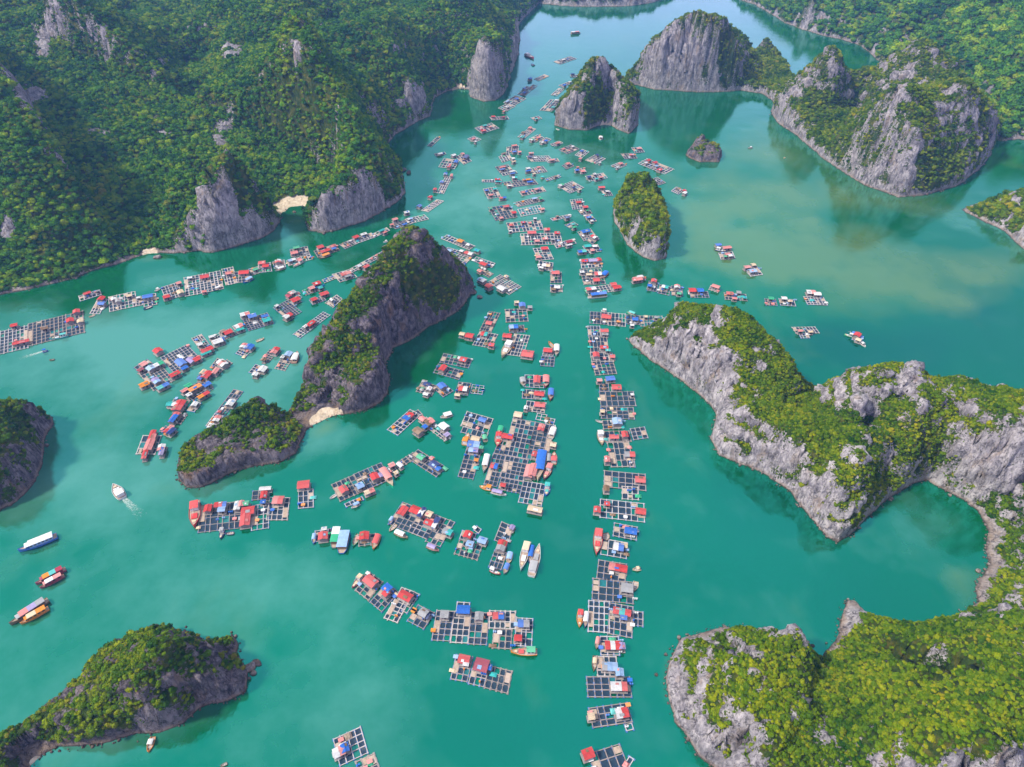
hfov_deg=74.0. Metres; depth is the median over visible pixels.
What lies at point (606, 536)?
rowing boat
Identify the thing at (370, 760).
fish raft
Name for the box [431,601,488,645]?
fish raft
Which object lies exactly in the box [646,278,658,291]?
fish raft
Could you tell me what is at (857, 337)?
fish raft
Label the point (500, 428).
canopy boat
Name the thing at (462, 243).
fish raft
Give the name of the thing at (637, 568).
rowing boat
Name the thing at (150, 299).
fish raft
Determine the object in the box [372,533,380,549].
canopy boat
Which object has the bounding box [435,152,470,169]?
fish raft
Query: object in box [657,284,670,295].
fish raft
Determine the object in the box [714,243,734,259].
fish raft
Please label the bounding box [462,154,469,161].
canopy boat
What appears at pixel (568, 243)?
fish raft
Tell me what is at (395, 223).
fish raft
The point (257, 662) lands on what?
boulder
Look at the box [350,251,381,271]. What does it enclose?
fish raft
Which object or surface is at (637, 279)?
fish raft
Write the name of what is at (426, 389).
fish raft
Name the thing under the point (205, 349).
fish raft
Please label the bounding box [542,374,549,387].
canopy boat
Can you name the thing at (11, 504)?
shore rubble
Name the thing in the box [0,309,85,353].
fish raft
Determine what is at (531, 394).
fish raft
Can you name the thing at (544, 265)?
fish raft
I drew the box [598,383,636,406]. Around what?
fish raft
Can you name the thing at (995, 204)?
undergrowth
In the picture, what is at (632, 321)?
fish raft
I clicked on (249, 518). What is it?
fish raft
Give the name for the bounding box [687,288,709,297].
fish raft
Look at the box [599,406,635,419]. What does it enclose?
fish raft
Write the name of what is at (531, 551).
canopy boat
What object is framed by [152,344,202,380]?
fish raft
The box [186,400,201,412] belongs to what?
fish raft
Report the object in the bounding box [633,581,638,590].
rowing boat
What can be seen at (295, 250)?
fish raft
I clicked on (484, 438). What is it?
canopy boat
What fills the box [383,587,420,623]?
fish raft
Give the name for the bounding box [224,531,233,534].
rowing boat
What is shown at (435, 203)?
fish raft
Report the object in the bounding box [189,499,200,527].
fishing boat
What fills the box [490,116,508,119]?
fish raft
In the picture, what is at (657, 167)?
fish raft
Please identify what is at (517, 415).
fish raft
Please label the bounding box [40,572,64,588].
tour boat
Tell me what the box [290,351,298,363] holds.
canopy boat
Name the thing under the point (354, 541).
rowing boat
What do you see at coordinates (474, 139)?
fish raft
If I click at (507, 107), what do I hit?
fish raft
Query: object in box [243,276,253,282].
canopy boat
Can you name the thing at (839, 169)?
shore rubble
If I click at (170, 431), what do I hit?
fish raft
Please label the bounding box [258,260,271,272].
fish raft
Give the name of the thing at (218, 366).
fish raft
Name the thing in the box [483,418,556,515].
fish raft
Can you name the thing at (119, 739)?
shore rubble
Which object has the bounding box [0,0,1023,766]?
water
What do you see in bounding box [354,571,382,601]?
fish raft
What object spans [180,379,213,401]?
fish raft
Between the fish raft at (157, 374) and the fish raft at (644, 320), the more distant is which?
the fish raft at (644, 320)
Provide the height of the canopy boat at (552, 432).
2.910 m
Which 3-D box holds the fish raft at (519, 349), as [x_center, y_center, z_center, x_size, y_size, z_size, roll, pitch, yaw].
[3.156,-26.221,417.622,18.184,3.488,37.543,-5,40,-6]
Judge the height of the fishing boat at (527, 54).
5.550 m
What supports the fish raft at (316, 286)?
on the water
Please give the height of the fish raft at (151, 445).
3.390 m
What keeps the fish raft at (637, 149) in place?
on the water
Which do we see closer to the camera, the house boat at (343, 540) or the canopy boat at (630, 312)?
the house boat at (343, 540)
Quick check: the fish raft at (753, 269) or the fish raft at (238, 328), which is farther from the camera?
the fish raft at (753, 269)
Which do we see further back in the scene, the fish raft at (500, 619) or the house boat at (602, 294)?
the house boat at (602, 294)
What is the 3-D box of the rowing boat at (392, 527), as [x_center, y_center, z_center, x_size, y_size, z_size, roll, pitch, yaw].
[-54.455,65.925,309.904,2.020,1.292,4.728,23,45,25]
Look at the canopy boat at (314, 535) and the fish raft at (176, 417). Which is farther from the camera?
the fish raft at (176, 417)
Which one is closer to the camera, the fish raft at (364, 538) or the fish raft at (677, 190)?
the fish raft at (364, 538)
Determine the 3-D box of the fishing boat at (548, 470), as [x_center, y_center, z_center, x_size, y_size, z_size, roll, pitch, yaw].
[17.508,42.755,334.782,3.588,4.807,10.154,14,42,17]
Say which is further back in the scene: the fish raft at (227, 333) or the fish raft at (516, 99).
the fish raft at (516, 99)
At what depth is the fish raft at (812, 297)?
456.11 m
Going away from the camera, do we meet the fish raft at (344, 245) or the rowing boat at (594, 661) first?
the rowing boat at (594, 661)
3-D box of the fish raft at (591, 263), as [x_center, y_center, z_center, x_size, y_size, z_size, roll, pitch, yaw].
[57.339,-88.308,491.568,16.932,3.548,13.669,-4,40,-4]
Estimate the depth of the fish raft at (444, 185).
596.57 m
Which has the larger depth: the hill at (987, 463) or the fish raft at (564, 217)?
the fish raft at (564, 217)
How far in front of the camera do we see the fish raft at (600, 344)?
416.54 m
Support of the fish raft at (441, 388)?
on the water
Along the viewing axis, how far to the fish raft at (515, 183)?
598.75 m
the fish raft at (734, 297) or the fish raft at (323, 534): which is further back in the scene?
the fish raft at (734, 297)
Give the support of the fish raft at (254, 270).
on the water
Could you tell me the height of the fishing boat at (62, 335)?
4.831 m
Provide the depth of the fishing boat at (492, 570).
291.06 m
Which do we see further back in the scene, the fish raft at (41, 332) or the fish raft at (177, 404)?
the fish raft at (41, 332)
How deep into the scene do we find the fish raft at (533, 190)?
585.42 m
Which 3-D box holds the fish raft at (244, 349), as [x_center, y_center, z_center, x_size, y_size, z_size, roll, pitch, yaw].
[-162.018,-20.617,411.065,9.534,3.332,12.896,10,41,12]
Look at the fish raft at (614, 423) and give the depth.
360.83 m
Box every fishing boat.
[49,332,68,339]
[112,483,126,499]
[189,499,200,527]
[219,527,224,538]
[293,259,303,267]
[352,573,363,587]
[462,433,469,445]
[480,483,492,490]
[489,566,500,574]
[495,431,501,446]
[501,340,513,357]
[511,646,536,655]
[519,541,530,570]
[524,52,533,58]
[528,543,540,577]
[543,463,552,479]
[544,482,550,495]
[550,452,556,464]
[577,609,583,626]
[593,528,602,554]
[597,430,604,444]
[715,246,726,251]
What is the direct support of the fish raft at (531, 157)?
on the water
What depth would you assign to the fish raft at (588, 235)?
523.20 m
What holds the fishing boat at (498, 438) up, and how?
on the water
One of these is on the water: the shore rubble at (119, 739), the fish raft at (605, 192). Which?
the fish raft at (605, 192)
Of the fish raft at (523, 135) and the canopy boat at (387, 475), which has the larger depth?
the fish raft at (523, 135)
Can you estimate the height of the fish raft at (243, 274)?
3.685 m
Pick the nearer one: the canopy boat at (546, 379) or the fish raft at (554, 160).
the canopy boat at (546, 379)
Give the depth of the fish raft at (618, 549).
299.48 m
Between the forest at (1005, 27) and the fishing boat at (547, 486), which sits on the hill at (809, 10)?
the forest at (1005, 27)
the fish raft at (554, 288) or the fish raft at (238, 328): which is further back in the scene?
the fish raft at (554, 288)
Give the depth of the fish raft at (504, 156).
648.02 m
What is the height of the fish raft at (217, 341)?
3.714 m
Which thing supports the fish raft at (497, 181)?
on the water
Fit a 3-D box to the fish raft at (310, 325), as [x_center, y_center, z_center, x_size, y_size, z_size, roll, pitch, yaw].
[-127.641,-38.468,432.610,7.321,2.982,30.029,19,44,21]
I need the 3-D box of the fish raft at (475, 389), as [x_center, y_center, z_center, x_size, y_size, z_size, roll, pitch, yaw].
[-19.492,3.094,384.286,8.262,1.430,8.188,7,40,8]
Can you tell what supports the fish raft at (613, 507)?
on the water
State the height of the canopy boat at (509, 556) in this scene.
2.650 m
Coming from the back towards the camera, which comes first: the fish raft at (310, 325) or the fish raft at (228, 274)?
the fish raft at (228, 274)
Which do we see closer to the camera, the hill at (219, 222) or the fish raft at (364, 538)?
the fish raft at (364, 538)
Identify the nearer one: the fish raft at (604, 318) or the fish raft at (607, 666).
the fish raft at (607, 666)
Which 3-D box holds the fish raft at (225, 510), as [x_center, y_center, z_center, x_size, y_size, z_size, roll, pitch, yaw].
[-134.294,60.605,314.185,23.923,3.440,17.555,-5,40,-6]
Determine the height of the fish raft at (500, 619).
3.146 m
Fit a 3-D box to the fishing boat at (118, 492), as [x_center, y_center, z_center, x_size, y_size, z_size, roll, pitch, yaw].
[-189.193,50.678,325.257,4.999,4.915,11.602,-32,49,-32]
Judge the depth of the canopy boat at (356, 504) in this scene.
318.88 m
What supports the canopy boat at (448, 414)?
on the water
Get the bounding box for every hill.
[0,0,538,294]
[0,401,53,509]
[0,624,247,766]
[177,226,474,487]
[538,0,656,6]
[554,56,639,133]
[613,179,667,260]
[627,10,1002,196]
[629,301,1023,766]
[686,134,721,161]
[742,0,1023,140]
[963,191,1023,248]
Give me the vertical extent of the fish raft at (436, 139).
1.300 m
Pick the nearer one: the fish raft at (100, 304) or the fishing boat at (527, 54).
the fish raft at (100, 304)
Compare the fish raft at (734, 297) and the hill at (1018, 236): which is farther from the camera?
the hill at (1018, 236)
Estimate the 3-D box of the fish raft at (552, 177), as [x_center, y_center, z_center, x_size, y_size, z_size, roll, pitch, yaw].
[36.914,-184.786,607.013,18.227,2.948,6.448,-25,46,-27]
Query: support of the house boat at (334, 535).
on the water
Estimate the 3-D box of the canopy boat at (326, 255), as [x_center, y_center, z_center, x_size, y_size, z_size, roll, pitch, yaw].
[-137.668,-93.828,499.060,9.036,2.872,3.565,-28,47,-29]
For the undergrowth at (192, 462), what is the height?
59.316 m
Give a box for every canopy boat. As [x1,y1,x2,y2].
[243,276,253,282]
[275,266,285,270]
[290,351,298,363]
[311,533,316,544]
[319,252,330,258]
[351,501,360,508]
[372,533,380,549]
[379,467,392,485]
[388,516,393,524]
[393,529,407,538]
[426,542,438,550]
[440,411,452,417]
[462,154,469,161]
[482,434,487,441]
[482,453,489,472]
[490,488,505,495]
[497,425,503,431]
[503,562,509,573]
[506,551,512,562]
[520,376,525,385]
[528,545,534,562]
[535,449,546,481]
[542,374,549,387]
[546,452,550,462]
[548,388,553,400]
[548,425,556,438]
[554,344,559,355]
[583,611,588,627]
[595,636,599,648]
[601,270,608,278]
[627,310,635,315]
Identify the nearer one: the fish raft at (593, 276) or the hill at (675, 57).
the fish raft at (593, 276)
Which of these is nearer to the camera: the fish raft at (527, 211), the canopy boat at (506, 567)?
the canopy boat at (506, 567)
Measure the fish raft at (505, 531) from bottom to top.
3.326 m
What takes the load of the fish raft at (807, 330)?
on the water
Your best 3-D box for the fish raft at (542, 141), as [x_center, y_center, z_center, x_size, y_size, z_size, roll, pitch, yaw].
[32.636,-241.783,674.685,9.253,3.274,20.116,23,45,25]
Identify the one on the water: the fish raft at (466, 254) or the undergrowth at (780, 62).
the fish raft at (466, 254)
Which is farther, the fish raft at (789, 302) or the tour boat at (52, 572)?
the fish raft at (789, 302)
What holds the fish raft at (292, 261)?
on the water
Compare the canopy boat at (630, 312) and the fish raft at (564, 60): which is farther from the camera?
the fish raft at (564, 60)
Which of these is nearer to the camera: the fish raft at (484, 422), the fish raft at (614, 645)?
the fish raft at (614, 645)
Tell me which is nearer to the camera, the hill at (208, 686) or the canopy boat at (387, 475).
the hill at (208, 686)
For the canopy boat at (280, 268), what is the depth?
484.82 m
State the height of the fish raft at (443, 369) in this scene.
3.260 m
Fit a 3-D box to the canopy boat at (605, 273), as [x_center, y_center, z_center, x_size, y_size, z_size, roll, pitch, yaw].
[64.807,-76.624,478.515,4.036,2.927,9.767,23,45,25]
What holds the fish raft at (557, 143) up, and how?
on the water
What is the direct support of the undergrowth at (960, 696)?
on the hill at (987, 463)
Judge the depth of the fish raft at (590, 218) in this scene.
544.58 m
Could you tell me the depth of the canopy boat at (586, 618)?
273.56 m
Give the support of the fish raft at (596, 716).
on the water
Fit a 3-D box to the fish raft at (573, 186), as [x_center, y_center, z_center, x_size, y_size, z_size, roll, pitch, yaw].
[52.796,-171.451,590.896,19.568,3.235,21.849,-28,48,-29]
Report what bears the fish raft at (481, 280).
on the water
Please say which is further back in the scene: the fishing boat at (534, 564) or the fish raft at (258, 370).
the fish raft at (258, 370)
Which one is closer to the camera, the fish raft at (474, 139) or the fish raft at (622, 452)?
the fish raft at (622, 452)
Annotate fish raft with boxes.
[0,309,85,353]
[78,289,101,301]
[89,295,107,313]
[108,291,143,311]
[133,359,174,392]
[135,429,167,461]
[136,293,158,306]
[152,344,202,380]
[158,425,177,437]
[161,281,184,301]
[165,397,190,413]
[168,411,187,425]
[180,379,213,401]
[184,271,223,296]
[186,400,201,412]
[191,334,214,358]
[196,500,250,532]
[197,369,212,382]
[205,389,243,427]
[208,333,225,348]
[209,358,232,376]
[219,328,236,339]
[221,266,237,284]
[232,323,245,333]
[233,270,250,282]
[235,343,255,357]
[239,311,274,330]
[239,486,289,530]
[248,266,263,275]
[248,364,268,378]
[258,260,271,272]
[260,347,281,363]
[272,259,285,268]
[273,300,301,321]
[274,351,292,370]
[285,290,302,304]
[286,254,313,265]
[290,246,309,257]
[293,312,330,338]
[297,480,316,508]
[302,281,324,295]
[309,291,329,304]
[314,244,339,257]
[314,526,331,543]
[322,275,335,282]
[325,295,342,307]
[331,462,386,507]
[332,269,357,282]
[332,725,368,766]
[339,235,359,248]
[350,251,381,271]
[352,232,373,243]
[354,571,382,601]
[354,752,379,766]
[356,531,375,546]
[369,582,398,612]
[372,227,389,237]
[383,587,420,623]
[386,409,422,435]
[386,462,399,477]
[388,501,455,547]
[390,217,413,228]
[396,449,448,477]
[403,210,428,223]
[406,604,435,629]
[412,415,451,441]
[416,195,443,211]
[416,379,437,397]
[427,136,439,146]
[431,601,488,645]
[433,172,452,193]
[433,363,463,379]
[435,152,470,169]
[435,382,453,397]
[439,353,472,368]
[441,235,474,249]
[447,247,480,264]
[449,654,473,682]
[453,525,488,560]
[454,382,471,398]
[457,436,483,479]
[458,331,498,349]
[460,411,493,437]
[467,657,512,694]
[468,136,481,144]
[470,384,484,394]
[472,256,495,267]
[475,123,497,133]
[476,267,493,284]
[479,311,500,332]
[482,178,501,183]
[483,187,506,200]
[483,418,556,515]
[484,274,520,294]
[487,610,533,649]
[488,204,516,220]
[488,521,515,570]
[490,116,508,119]
[495,164,516,176]
[498,104,514,113]
[499,144,521,164]
[502,324,534,359]
[503,95,525,105]
[503,176,537,188]
[504,300,532,322]
[506,217,543,233]
[513,197,544,206]
[513,411,555,424]
[517,205,544,216]
[518,86,532,95]
[518,126,535,139]
[519,186,545,195]
[520,228,561,244]
[521,389,546,399]
[523,400,546,413]
[524,374,545,388]
[525,166,547,176]
[526,152,551,161]
[528,74,547,80]
[529,134,543,142]
[531,116,541,120]
[533,246,553,260]
[537,260,552,270]
[539,137,551,144]
[539,347,554,366]
[540,99,558,111]
[545,174,560,180]
[546,158,559,162]
[550,141,562,146]
[550,214,571,220]
[550,270,561,282]
[550,284,563,292]
[551,88,564,95]
[553,56,574,63]
[553,239,576,248]
[557,181,583,193]
[558,81,571,87]
[558,145,578,153]
[562,162,573,168]
[565,221,577,230]
[570,199,592,214]
[574,166,585,173]
[575,149,588,161]
[577,228,599,244]
[577,244,601,254]
[579,257,602,268]
[579,268,605,284]
[580,743,635,766]
[583,214,596,223]
[585,154,605,164]
[585,173,607,181]
[585,282,621,295]
[585,676,632,698]
[586,326,608,337]
[586,702,634,732]
[587,600,643,638]
[588,336,610,353]
[589,311,625,326]
[590,351,616,384]
[591,559,637,604]
[593,498,645,522]
[596,655,623,679]
[597,186,612,195]
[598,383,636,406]
[598,635,625,656]
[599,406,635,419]
[600,539,628,559]
[602,417,625,429]
[603,426,648,467]
[603,470,646,500]
[611,162,626,169]
[612,522,639,540]
[621,153,637,158]
[626,314,639,328]
[631,147,644,152]
[631,275,646,283]
[638,158,674,173]
[639,315,662,326]
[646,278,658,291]
[653,177,665,184]
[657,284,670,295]
[670,284,683,296]
[671,187,686,196]
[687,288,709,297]
[708,284,719,292]
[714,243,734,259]
[724,291,747,301]
[742,263,762,276]
[764,296,777,305]
[778,296,796,306]
[791,326,819,338]
[803,290,827,305]
[851,331,863,343]
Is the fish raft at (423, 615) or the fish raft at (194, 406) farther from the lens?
the fish raft at (194, 406)
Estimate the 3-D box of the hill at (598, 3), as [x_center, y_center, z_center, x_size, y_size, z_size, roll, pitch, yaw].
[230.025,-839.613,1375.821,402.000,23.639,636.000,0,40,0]
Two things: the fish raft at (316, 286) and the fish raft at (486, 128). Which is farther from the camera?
the fish raft at (486, 128)
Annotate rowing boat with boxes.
[146,736,155,752]
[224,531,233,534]
[352,533,358,546]
[389,523,396,531]
[592,655,596,670]
[603,533,609,540]
[633,566,640,570]
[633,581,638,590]
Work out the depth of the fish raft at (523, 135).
690.02 m
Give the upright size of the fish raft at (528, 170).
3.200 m
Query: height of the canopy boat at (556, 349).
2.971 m
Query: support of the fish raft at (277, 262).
on the water
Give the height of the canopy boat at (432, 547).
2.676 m
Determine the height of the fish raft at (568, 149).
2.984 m
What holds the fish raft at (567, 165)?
on the water
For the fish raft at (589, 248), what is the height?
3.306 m
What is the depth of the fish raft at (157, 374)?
393.90 m
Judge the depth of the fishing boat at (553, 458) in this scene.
340.49 m
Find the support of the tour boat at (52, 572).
on the water
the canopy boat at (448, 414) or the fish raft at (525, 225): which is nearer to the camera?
the canopy boat at (448, 414)
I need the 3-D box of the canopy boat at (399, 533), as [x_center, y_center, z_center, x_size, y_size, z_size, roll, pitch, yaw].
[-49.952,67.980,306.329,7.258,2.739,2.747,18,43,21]
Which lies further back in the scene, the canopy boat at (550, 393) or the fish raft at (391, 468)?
the canopy boat at (550, 393)
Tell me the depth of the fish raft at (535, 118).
725.45 m
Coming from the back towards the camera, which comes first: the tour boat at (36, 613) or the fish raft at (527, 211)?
the fish raft at (527, 211)
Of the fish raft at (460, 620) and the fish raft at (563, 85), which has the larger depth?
the fish raft at (563, 85)
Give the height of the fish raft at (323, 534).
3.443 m
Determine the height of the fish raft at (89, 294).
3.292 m
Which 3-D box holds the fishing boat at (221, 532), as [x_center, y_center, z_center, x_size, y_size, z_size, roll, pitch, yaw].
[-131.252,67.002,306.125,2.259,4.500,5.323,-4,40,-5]
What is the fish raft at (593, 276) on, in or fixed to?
on the water
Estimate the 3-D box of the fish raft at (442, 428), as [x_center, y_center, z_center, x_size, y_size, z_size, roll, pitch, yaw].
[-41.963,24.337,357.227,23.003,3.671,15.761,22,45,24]
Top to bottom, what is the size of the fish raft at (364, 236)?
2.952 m
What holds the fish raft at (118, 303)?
on the water
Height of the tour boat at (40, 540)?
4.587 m
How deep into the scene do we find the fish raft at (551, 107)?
758.17 m
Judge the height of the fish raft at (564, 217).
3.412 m
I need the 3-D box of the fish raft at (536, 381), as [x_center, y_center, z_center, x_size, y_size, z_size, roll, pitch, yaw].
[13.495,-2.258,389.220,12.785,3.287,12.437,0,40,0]
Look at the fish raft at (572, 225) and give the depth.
535.01 m
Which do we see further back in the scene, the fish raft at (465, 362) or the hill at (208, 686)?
the fish raft at (465, 362)
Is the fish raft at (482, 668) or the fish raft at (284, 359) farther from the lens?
the fish raft at (284, 359)
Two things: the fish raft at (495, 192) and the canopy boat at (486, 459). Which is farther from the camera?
the fish raft at (495, 192)
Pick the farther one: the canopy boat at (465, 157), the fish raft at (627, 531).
the canopy boat at (465, 157)
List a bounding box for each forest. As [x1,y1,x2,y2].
[0,0,538,290]
[754,0,1023,137]
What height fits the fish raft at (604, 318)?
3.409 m
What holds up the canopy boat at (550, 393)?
on the water
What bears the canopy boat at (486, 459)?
on the water
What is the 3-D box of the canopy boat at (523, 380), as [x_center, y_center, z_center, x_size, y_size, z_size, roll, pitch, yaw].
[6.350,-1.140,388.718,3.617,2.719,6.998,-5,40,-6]
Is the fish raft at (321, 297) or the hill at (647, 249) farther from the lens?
the hill at (647, 249)
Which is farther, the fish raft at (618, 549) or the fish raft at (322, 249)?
the fish raft at (322, 249)
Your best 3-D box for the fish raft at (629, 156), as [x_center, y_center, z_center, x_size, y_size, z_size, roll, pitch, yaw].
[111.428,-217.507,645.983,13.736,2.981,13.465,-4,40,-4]
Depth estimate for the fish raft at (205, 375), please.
390.49 m
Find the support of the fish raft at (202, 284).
on the water
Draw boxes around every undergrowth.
[0,396,49,496]
[0,622,245,766]
[176,225,472,470]
[554,56,640,126]
[613,171,671,251]
[625,9,1003,191]
[631,301,1023,766]
[690,134,720,155]
[966,188,1023,241]
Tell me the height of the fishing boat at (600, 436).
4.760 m
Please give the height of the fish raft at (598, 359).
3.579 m
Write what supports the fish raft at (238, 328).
on the water
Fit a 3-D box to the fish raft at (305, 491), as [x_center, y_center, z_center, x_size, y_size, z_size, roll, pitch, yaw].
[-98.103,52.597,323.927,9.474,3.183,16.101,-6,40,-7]
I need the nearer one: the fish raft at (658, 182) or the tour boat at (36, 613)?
the tour boat at (36, 613)
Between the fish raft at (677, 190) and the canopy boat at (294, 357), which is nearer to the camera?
the canopy boat at (294, 357)
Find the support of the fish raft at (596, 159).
on the water
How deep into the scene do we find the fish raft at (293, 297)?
455.14 m
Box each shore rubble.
[0,417,54,510]
[4,7,534,293]
[28,626,250,766]
[175,286,475,489]
[626,338,990,766]
[651,67,991,197]
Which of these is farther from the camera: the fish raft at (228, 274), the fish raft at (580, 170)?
the fish raft at (580, 170)
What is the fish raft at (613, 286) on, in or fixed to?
on the water
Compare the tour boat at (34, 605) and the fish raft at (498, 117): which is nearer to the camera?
the tour boat at (34, 605)
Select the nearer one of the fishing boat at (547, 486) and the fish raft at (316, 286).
the fishing boat at (547, 486)
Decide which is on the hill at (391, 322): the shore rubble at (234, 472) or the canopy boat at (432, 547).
the shore rubble at (234, 472)
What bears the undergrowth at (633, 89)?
on the hill at (568, 116)
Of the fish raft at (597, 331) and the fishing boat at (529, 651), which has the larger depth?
the fish raft at (597, 331)
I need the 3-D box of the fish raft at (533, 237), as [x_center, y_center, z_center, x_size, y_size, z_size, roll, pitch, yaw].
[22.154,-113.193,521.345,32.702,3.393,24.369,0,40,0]
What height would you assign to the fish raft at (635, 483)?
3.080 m
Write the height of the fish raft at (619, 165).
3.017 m
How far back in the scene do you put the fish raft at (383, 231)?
525.84 m
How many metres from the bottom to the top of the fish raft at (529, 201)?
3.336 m
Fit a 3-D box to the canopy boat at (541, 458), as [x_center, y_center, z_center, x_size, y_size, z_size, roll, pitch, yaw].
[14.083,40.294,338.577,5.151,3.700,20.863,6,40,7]
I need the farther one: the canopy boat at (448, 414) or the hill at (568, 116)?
the hill at (568, 116)
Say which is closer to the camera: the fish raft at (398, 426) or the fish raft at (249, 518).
the fish raft at (249, 518)
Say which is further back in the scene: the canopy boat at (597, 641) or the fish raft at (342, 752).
the canopy boat at (597, 641)
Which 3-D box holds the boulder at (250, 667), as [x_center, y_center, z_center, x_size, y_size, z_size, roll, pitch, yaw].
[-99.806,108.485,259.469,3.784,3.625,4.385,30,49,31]
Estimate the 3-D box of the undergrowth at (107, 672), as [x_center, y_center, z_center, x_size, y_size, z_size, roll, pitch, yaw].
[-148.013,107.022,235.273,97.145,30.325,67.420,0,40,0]
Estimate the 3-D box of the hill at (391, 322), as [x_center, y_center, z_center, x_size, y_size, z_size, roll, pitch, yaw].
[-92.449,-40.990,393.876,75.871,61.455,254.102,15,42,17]
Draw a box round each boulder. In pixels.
[153,255,160,258]
[245,661,254,672]
[252,659,261,666]
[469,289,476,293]
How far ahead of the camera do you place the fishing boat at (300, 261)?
490.61 m
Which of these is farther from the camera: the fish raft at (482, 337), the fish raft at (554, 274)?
the fish raft at (554, 274)
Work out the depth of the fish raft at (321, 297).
455.59 m
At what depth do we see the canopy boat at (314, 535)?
304.29 m
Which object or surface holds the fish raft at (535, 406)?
on the water
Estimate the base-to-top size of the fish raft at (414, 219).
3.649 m
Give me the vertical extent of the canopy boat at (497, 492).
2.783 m
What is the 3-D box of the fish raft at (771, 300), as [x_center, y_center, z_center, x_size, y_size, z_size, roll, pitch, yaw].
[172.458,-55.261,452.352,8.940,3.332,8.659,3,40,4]
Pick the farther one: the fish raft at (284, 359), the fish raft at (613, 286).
the fish raft at (613, 286)
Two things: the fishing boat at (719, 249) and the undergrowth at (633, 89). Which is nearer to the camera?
the fishing boat at (719, 249)
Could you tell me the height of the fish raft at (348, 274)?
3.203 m
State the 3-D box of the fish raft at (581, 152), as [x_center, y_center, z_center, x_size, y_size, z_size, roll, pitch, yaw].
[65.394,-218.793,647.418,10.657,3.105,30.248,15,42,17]
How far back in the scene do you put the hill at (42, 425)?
328.80 m
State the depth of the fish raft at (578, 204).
562.34 m
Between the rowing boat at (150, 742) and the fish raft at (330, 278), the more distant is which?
the fish raft at (330, 278)
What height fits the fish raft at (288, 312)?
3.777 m
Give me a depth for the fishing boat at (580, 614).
274.51 m
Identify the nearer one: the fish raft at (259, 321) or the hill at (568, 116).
the fish raft at (259, 321)
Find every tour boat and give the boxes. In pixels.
[9,597,49,624]
[17,531,57,551]
[20,605,49,624]
[35,565,66,584]
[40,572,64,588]
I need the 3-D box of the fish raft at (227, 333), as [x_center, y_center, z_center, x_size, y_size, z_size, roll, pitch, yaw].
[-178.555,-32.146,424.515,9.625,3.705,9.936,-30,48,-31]
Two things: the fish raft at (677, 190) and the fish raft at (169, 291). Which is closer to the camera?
the fish raft at (169, 291)
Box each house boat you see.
[330,526,340,547]
[336,530,350,553]
[588,291,606,298]
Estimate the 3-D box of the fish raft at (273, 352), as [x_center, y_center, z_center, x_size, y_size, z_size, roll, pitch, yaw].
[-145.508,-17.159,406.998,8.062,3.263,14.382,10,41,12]
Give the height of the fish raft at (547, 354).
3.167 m
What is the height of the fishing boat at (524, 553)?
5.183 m
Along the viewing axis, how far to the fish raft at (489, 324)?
434.41 m
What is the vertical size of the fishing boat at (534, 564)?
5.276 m
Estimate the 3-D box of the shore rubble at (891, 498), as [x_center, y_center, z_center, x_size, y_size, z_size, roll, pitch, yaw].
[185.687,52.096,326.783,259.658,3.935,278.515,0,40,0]
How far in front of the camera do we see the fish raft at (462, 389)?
381.58 m
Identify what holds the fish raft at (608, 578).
on the water
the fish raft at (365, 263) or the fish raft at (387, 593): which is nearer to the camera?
the fish raft at (387, 593)
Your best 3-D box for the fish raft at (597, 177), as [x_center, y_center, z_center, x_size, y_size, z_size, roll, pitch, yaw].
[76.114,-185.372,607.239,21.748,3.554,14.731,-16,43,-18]
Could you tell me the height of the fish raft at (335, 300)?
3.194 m
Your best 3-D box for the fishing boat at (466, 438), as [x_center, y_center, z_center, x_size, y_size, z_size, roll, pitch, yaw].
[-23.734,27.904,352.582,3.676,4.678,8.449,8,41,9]
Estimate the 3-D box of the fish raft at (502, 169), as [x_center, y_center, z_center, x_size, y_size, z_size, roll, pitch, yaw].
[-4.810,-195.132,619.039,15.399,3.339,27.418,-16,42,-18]
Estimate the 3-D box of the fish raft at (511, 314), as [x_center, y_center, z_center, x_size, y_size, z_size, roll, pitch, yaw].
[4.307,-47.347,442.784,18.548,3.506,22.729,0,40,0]
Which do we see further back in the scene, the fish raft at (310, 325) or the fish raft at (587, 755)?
the fish raft at (310, 325)
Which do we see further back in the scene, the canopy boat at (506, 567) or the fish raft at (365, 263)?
the fish raft at (365, 263)
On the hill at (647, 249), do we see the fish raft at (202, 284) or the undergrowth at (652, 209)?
the undergrowth at (652, 209)
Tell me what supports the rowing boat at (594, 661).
on the water
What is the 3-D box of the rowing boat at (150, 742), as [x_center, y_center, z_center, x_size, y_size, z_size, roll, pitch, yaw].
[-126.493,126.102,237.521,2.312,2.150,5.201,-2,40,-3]
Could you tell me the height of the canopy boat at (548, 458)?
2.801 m
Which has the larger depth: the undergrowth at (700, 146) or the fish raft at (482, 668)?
the undergrowth at (700, 146)
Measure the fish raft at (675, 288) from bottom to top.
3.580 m
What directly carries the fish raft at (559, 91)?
on the water
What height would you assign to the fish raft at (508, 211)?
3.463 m
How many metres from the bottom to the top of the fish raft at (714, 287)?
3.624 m
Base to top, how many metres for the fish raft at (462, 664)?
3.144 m
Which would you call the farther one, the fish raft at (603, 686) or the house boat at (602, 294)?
the house boat at (602, 294)
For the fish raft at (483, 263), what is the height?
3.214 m
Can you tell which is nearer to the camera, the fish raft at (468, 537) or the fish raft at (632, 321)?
the fish raft at (468, 537)
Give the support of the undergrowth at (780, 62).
on the hill at (675, 57)
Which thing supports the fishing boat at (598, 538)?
on the water
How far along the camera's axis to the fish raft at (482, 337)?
420.40 m

